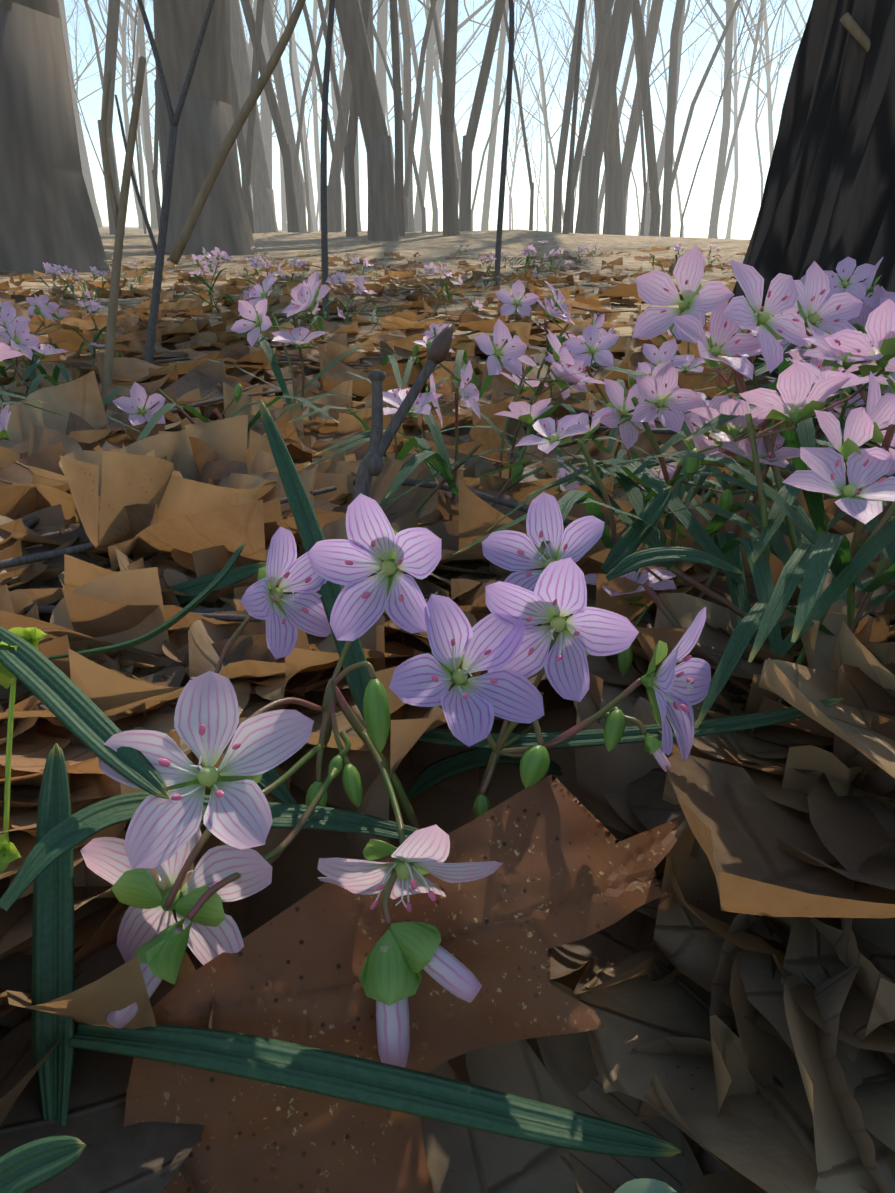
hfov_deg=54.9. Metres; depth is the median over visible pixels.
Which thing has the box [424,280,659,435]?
spring beauty
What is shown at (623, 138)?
bare tree
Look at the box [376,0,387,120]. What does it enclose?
bare tree
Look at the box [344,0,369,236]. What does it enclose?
bare tree
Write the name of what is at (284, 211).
bare tree
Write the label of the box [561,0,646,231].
bare tree
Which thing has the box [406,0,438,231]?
bare tree
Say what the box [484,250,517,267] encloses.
spring beauty
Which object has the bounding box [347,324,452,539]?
twig with bud
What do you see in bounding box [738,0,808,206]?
bare tree
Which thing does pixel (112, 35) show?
bare tree
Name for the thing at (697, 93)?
bare tree
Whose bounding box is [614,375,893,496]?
spring beauty
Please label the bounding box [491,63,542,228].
bare tree
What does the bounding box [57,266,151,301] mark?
spring beauty
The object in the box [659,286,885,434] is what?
spring beauty
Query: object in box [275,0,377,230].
bare tree
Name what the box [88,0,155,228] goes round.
bare tree
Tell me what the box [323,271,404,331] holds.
spring beauty
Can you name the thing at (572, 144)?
bare tree
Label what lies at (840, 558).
spring beauty
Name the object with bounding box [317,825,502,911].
flower
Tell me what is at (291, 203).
bare tree
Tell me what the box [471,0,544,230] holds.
bare tree
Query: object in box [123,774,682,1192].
dead leaf
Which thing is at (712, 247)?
spring beauty
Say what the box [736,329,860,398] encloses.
spring beauty
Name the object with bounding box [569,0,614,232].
bare tree
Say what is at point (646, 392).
spring beauty
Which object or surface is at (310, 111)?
bare tree
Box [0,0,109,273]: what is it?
bare tree
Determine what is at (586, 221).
bare tree
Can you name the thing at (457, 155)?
bare tree
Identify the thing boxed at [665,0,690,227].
bare tree
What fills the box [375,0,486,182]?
bare tree
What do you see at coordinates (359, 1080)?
leaf
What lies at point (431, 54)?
bare tree
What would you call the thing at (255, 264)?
spring beauty
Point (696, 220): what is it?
sky
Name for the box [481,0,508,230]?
bare tree
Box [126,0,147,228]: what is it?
bare tree
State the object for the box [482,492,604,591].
flower
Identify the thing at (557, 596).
flower
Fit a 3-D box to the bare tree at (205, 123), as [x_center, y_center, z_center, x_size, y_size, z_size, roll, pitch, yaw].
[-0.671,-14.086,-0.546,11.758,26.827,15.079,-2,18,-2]
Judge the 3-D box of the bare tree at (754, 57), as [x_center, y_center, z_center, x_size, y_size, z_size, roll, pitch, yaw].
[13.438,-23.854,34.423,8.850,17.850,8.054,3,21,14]
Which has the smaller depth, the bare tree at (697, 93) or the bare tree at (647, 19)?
the bare tree at (697, 93)
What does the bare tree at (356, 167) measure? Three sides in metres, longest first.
18.012 x 8.766 x 7.977 m
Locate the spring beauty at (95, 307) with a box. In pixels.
[39,299,146,364]
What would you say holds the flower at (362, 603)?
attached to the stems at (160, 955)
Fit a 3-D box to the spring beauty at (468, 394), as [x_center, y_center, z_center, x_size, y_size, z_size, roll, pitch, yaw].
[-0.009,-0.036,0.205,0.078,0.048,0.071,24,24,37]
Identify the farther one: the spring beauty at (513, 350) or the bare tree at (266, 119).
the bare tree at (266, 119)
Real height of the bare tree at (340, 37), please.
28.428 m
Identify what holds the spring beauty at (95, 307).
on the forest ground
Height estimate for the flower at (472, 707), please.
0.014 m
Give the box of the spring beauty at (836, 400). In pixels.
[772,387,857,471]
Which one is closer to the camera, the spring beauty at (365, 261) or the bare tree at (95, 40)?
the spring beauty at (365, 261)
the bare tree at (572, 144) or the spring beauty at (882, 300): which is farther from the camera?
the bare tree at (572, 144)
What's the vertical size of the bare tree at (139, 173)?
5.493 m
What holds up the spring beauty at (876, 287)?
on the forest ground
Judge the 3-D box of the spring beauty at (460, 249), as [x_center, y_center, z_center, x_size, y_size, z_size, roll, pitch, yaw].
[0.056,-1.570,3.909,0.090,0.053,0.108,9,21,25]
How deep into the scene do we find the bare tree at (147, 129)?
27.96 m
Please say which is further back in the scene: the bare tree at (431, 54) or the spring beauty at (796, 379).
the bare tree at (431, 54)
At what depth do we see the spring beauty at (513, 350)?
0.21 m
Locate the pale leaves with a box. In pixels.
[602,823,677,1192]
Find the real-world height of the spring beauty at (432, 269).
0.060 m
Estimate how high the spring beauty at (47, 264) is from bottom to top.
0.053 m
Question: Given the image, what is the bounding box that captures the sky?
[64,0,812,239]
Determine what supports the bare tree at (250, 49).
on the forest ground
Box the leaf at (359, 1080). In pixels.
[68,1022,680,1157]
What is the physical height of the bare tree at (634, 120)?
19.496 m
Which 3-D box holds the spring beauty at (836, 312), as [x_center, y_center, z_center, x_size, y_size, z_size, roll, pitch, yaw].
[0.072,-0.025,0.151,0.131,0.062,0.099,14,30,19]
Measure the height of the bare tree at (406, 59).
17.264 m
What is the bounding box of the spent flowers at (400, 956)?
[359,922,481,1067]
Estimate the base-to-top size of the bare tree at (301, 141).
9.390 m
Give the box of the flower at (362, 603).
[307,493,441,640]
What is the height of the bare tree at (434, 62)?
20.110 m
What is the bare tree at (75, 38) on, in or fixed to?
on the forest ground
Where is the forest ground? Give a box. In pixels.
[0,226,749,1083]
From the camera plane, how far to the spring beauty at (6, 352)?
0.23 m
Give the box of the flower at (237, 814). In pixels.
[98,671,313,867]
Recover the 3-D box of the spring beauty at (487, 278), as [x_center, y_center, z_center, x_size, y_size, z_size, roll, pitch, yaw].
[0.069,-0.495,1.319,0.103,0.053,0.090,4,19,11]
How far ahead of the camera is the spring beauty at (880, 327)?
0.14 m
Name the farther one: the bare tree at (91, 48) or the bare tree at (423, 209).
the bare tree at (91, 48)
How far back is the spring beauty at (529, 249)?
1.55 m
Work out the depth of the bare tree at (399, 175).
5.78 m
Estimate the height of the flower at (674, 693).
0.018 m
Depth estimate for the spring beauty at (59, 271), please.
1.10 m
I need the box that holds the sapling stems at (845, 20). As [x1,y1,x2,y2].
[101,0,870,399]
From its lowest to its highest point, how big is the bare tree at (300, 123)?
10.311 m
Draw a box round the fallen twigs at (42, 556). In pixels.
[0,260,773,621]
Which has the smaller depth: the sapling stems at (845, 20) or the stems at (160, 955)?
the stems at (160, 955)
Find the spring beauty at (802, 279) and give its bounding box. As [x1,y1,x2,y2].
[719,273,858,354]
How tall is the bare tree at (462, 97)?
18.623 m
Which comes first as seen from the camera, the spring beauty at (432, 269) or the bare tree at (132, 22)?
the spring beauty at (432, 269)
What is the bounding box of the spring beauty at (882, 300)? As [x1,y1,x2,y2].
[853,298,894,447]
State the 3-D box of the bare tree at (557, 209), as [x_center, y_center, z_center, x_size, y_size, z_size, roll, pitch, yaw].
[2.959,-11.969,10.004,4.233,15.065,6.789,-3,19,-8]
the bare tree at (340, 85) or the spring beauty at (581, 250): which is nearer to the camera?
the spring beauty at (581, 250)
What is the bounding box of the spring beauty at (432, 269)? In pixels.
[406,262,498,315]
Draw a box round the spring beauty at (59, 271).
[37,264,102,300]
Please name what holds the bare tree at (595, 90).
on the forest ground
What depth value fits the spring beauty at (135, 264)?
1.80 m
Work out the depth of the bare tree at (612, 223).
10.31 m
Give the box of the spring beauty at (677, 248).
[642,243,683,267]
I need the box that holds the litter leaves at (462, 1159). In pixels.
[0,569,894,1192]
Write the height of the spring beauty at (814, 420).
0.050 m
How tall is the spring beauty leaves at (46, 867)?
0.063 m
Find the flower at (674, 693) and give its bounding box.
[640,607,711,760]
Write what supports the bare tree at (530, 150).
on the forest ground
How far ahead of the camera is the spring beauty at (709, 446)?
0.15 m
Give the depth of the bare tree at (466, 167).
7.73 m
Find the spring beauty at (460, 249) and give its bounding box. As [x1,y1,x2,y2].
[455,244,468,256]
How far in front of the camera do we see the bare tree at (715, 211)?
30.24 m
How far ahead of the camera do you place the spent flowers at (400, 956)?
0.08 m
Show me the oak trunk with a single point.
(828, 201)
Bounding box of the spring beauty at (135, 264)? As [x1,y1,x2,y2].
[120,261,154,285]
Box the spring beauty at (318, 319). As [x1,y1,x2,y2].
[264,293,328,349]
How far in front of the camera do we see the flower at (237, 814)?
0.09 m
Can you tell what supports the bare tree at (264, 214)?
on the forest ground
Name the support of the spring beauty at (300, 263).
on the forest ground
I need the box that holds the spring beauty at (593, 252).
[588,242,598,256]
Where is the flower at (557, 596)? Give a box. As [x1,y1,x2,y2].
[485,557,638,701]
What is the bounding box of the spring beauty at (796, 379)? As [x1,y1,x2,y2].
[453,358,894,727]
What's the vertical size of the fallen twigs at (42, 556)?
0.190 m
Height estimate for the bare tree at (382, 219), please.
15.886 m
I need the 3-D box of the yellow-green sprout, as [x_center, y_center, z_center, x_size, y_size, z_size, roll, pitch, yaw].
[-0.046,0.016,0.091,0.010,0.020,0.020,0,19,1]
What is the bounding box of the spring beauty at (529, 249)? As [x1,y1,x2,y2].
[508,241,572,283]
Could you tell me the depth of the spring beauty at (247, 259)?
1.73 m
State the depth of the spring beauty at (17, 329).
0.32 m
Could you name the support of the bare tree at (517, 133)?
on the forest ground
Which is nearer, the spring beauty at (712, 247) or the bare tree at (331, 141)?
the spring beauty at (712, 247)
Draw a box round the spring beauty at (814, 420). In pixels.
[710,333,865,453]
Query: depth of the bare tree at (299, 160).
28.55 m
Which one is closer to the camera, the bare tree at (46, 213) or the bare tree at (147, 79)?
the bare tree at (46, 213)
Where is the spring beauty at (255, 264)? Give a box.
[238,258,307,297]
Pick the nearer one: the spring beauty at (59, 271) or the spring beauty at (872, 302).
the spring beauty at (872, 302)
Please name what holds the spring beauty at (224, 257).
on the forest ground
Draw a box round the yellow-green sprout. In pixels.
[0,627,46,873]
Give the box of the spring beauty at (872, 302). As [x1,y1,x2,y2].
[671,297,879,425]
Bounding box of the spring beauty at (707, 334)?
[621,320,779,379]
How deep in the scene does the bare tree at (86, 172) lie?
34.87 m
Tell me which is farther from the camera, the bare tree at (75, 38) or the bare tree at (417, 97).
the bare tree at (75, 38)
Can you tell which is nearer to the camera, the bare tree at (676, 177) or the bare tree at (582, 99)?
the bare tree at (582, 99)
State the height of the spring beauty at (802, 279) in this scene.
0.071 m
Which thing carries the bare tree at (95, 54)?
on the forest ground
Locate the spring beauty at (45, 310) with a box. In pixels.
[0,294,69,381]
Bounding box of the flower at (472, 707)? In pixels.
[389,594,544,747]
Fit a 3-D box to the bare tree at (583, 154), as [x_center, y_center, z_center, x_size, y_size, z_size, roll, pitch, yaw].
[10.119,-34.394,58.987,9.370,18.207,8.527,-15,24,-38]
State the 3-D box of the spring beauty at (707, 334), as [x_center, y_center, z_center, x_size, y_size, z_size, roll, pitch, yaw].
[0.143,-0.134,0.483,0.140,0.054,0.046,-5,20,-14]
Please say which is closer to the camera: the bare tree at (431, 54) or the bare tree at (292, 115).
the bare tree at (431, 54)
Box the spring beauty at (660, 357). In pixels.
[507,325,794,530]
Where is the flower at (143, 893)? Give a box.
[80,827,271,964]
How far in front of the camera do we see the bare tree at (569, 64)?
57.88 m
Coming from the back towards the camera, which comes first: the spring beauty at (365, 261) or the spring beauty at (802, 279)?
the spring beauty at (365, 261)
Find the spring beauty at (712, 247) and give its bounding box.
[704,244,730,268]
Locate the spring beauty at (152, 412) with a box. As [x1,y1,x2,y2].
[113,271,421,441]
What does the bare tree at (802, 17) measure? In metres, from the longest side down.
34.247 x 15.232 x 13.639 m
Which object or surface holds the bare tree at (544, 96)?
on the forest ground
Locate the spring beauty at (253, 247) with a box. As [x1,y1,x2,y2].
[251,246,268,258]
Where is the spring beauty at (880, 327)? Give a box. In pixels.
[528,299,894,588]
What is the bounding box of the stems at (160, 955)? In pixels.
[106,614,671,1028]
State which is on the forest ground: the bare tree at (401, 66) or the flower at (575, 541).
the bare tree at (401, 66)
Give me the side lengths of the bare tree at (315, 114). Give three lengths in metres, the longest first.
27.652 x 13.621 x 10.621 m
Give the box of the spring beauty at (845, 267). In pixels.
[717,257,894,433]
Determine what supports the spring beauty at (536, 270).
on the forest ground
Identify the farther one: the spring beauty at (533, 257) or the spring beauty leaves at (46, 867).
the spring beauty at (533, 257)
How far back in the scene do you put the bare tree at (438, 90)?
46.26 m
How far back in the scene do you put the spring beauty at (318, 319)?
0.64 m
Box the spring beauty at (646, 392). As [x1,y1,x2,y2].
[486,333,894,584]
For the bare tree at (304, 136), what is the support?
on the forest ground
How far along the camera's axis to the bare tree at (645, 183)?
12.17 m
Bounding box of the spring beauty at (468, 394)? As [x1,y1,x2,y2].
[289,359,604,520]
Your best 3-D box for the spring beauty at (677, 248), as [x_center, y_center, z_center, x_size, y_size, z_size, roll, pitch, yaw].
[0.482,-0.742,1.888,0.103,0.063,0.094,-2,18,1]
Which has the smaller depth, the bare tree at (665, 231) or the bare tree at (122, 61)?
the bare tree at (665, 231)
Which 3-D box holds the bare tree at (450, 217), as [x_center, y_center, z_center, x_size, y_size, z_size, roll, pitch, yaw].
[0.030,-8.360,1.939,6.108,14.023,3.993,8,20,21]
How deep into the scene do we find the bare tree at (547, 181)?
55.78 m
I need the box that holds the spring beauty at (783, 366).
[672,298,875,448]
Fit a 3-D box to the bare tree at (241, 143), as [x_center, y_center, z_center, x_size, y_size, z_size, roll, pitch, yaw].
[-2.747,-8.788,5.063,3.216,12.494,5.139,-7,20,-19]
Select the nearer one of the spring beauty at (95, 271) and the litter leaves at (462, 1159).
the litter leaves at (462, 1159)
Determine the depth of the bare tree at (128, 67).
63.62 m
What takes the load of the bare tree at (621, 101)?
on the forest ground
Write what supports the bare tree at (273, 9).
on the forest ground
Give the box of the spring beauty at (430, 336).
[381,323,518,397]
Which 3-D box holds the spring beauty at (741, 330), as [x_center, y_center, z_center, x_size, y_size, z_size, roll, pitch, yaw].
[0.138,-0.083,0.325,0.089,0.060,0.098,-9,26,-6]
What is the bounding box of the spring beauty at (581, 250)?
[567,245,593,267]
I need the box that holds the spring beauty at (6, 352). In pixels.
[0,342,68,440]
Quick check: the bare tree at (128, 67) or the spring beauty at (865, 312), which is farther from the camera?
the bare tree at (128, 67)
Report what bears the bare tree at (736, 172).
on the forest ground
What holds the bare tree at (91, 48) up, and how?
on the forest ground
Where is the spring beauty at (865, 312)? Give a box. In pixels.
[692,305,874,388]
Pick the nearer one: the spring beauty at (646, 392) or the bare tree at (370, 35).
the spring beauty at (646, 392)
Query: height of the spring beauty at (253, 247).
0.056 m
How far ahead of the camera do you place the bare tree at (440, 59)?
10.35 m
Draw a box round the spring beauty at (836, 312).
[551,245,894,624]
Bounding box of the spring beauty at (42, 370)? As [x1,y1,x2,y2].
[0,332,69,388]
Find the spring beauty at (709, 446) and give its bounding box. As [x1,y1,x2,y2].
[473,395,894,598]
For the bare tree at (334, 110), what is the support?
on the forest ground
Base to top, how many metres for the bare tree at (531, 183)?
7.614 m
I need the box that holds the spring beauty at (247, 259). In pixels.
[235,256,267,284]
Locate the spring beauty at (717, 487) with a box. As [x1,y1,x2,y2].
[701,407,842,500]
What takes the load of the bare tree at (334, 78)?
on the forest ground
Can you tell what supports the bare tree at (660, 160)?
on the forest ground
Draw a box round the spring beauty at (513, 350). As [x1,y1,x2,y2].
[344,318,675,492]
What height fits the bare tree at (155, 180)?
5.591 m
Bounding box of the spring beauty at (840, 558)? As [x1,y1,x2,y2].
[515,331,894,704]
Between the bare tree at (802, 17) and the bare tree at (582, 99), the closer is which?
the bare tree at (582, 99)
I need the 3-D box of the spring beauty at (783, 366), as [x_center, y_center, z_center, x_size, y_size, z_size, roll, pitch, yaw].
[0.114,-0.056,0.252,0.111,0.060,0.095,-2,19,-5]
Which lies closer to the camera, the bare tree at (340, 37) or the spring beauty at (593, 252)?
the spring beauty at (593, 252)
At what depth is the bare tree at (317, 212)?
49.61 m
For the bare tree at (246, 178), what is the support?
on the forest ground
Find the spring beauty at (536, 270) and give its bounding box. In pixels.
[532,247,569,277]
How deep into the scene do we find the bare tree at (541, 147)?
78.34 m
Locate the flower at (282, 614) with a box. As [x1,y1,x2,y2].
[240,526,331,658]
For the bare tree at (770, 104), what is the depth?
75.03 m
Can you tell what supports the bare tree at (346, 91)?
on the forest ground
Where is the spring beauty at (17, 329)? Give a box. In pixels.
[0,303,149,436]
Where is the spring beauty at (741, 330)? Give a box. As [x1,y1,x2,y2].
[690,305,837,397]
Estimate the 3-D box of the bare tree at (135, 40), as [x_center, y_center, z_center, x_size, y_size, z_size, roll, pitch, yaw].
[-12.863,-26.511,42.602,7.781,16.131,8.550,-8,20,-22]
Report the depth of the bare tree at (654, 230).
10.15 m
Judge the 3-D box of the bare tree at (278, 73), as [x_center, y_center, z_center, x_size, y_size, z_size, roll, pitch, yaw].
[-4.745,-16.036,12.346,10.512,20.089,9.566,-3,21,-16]
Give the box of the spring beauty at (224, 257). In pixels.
[172,247,262,314]
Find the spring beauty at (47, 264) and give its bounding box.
[19,262,108,294]
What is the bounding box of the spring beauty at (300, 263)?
[279,259,313,281]
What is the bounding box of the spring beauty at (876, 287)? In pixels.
[743,284,879,375]
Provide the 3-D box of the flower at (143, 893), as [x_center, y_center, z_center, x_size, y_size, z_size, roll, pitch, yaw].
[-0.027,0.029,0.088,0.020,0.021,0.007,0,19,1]
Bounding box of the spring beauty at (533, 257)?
[523,252,542,264]
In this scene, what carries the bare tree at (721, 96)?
on the forest ground
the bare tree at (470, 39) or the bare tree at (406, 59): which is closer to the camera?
the bare tree at (406, 59)
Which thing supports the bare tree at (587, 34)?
on the forest ground
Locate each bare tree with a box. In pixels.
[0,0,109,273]
[58,0,101,227]
[66,5,102,226]
[67,0,152,102]
[67,1,123,82]
[67,6,103,174]
[71,0,154,187]
[84,0,119,197]
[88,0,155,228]
[98,0,124,234]
[99,0,146,164]
[104,2,155,88]
[120,0,157,228]
[122,0,146,233]
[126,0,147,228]
[126,34,154,128]
[141,0,313,231]
[152,100,160,229]
[153,0,256,255]
[230,0,277,232]
[231,55,250,195]
[240,0,283,22]
[240,0,299,231]
[241,1,318,207]
[242,0,264,232]
[246,0,287,230]
[248,0,273,197]
[260,0,272,183]
[263,0,306,231]
[271,0,310,232]
[275,0,320,230]
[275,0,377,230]
[278,2,386,230]
[285,21,345,203]
[286,0,315,230]
[292,0,375,130]
[293,0,329,182]
[303,2,341,231]
[317,0,346,145]
[326,0,344,184]
[327,0,360,231]
[335,0,399,240]
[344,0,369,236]
[354,126,361,231]
[367,0,373,231]
[373,0,425,231]
[373,0,469,180]
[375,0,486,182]
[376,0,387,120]
[389,0,404,235]
[398,0,414,231]
[404,0,436,231]
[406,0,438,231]
[414,0,533,231]
[417,0,461,189]
[420,50,494,154]
[423,0,460,208]
[424,0,565,117]
[429,0,495,60]
[430,0,458,202]
[440,0,459,234]
[458,0,593,220]
[459,0,505,230]
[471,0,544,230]
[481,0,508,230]
[490,1,568,229]
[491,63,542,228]
[496,66,553,230]
[499,0,589,231]
[502,74,545,220]
[503,6,533,229]
[528,0,629,192]
[542,0,629,112]
[542,1,640,169]
[552,0,585,232]
[555,11,636,207]
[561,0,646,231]
[562,0,584,233]
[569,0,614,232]
[572,4,663,235]
[575,0,632,233]
[591,27,598,119]
[594,0,622,234]
[597,0,646,233]
[621,0,663,234]
[623,2,725,236]
[631,10,647,235]
[632,0,660,235]
[644,0,685,235]
[646,0,759,205]
[660,0,683,236]
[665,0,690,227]
[670,0,798,238]
[672,0,740,187]
[679,0,803,236]
[706,0,733,238]
[713,0,806,162]
[720,0,801,204]
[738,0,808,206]
[783,0,805,64]
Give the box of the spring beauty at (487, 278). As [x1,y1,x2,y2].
[457,255,522,290]
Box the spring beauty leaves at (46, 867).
[0,399,843,1192]
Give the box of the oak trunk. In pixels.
[728,0,894,379]
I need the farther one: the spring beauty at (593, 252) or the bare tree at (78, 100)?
the bare tree at (78, 100)
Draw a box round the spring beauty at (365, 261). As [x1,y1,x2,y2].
[350,256,379,283]

